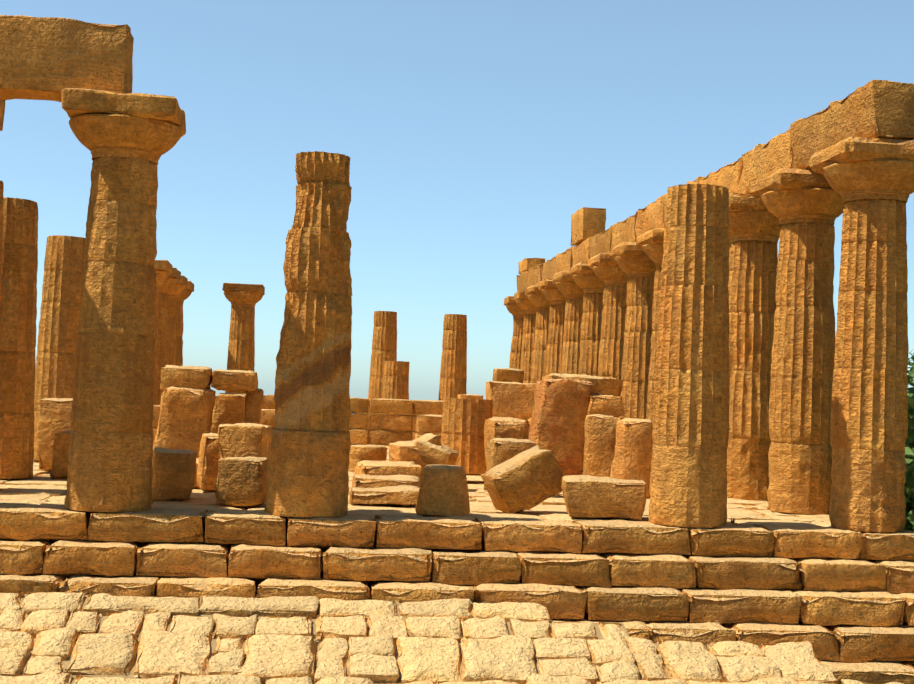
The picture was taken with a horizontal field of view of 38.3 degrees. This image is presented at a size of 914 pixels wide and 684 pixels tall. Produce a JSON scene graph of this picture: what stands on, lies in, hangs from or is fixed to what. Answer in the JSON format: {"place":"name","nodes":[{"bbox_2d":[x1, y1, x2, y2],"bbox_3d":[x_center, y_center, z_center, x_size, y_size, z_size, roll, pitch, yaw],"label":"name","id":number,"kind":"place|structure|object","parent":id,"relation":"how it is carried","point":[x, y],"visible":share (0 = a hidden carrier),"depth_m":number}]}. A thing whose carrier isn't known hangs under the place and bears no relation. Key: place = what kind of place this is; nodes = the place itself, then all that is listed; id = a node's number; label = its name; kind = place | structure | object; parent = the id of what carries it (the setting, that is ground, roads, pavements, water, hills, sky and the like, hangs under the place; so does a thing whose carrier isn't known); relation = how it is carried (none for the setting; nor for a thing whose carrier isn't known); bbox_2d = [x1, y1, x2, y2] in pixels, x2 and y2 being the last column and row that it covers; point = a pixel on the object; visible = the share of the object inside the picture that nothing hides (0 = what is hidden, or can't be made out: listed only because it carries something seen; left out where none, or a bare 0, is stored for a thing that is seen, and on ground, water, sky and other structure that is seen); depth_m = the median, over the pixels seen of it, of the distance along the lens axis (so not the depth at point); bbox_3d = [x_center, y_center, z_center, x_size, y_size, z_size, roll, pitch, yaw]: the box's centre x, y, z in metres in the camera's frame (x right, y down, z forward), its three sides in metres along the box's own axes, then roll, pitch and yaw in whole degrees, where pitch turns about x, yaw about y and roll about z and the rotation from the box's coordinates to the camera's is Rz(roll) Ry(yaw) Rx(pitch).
{"place":"outdoors","nodes":[
{"label":"outdoors","id":0,"kind":"place"},
{"bbox_2d":[0,444,831,617],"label":"temple floor","id":1,"kind":"structure","parent":0,"point":[41,488],"depth_m":23.12},
{"bbox_2d":[0,181,466,478],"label":"columns","id":2,"kind":"structure","parent":1,"relation":"on","point":[25,386],"depth_m":32.11},
{"bbox_2d":[37,365,652,518],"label":"stone blocks","id":3,"kind":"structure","parent":1,"relation":"on","point":[205,438],"depth_m":27.88},
{"bbox_2d":[441,398,492,473],"bbox_3d":[0.231,2.169,30.507,1.230,1.708,1.229,2,-2,-6],"label":"column stump","id":4,"kind":"object","parent":1,"relation":"on","point":[463,423],"visible":0.65,"depth_m":29.99},
{"bbox_2d":[415,445,563,515],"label":"fallen blocks","id":5,"kind":"object","parent":1,"relation":"on","point":[530,478],"depth_m":22.62},
{"bbox_2d":[529,379,593,475],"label":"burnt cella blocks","id":6,"kind":"object","parent":1,"relation":"on","point":[558,417],"visible":0.6,"depth_m":28.82},
{"bbox_2d":[504,168,843,513],"bbox_3d":[4.750,0.598,41.842,1.799,6.430,35.426,2,-2,-6],"label":"colonnade","id":7,"kind":"object","parent":1,"relation":"on","point":[597,315],"visible":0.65,"depth_m":27.64},
{"bbox_2d":[0,15,913,291],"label":"architraves","id":8,"kind":"object","parent":7,"relation":"on","point":[46,57],"visible":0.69,"depth_m":21.48},
{"bbox_2d":[0,591,904,683],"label":"stone paving","id":9,"kind":"structure","parent":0,"point":[281,644],"depth_m":17.97},
{"bbox_2d":[0,0,913,399],"label":"sky","id":10,"kind":"structure","parent":0,"point":[473,133]},
{"bbox_3d":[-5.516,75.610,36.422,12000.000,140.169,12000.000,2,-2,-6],"label":"ground","id":11,"kind":"structure","parent":0,"visible":0},
{"bbox_2d":[0,500,913,683],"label":"stone steps","id":12,"kind":"structure","parent":11,"relation":"on","point":[841,601],"depth_m":20.06},
{"bbox_2d":[264,151,351,516],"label":"broken column","id":13,"kind":"structure","parent":12,"relation":"on","point":[308,463],"depth_m":20.66},
{"bbox_2d":[61,88,913,531],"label":"columns","id":14,"kind":"structure","parent":12,"relation":"on","point":[127,140],"depth_m":21.24},
{"bbox_2d":[904,350,913,508],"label":"tree","id":15,"kind":"object","parent":11,"relation":"on","point":[909,454],"depth_m":24.84},
{"bbox_2d":[904,463,913,530],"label":"bush","id":16,"kind":"object","parent":11,"relation":"on","point":[909,514],"visible":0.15,"depth_m":23.45}
]}

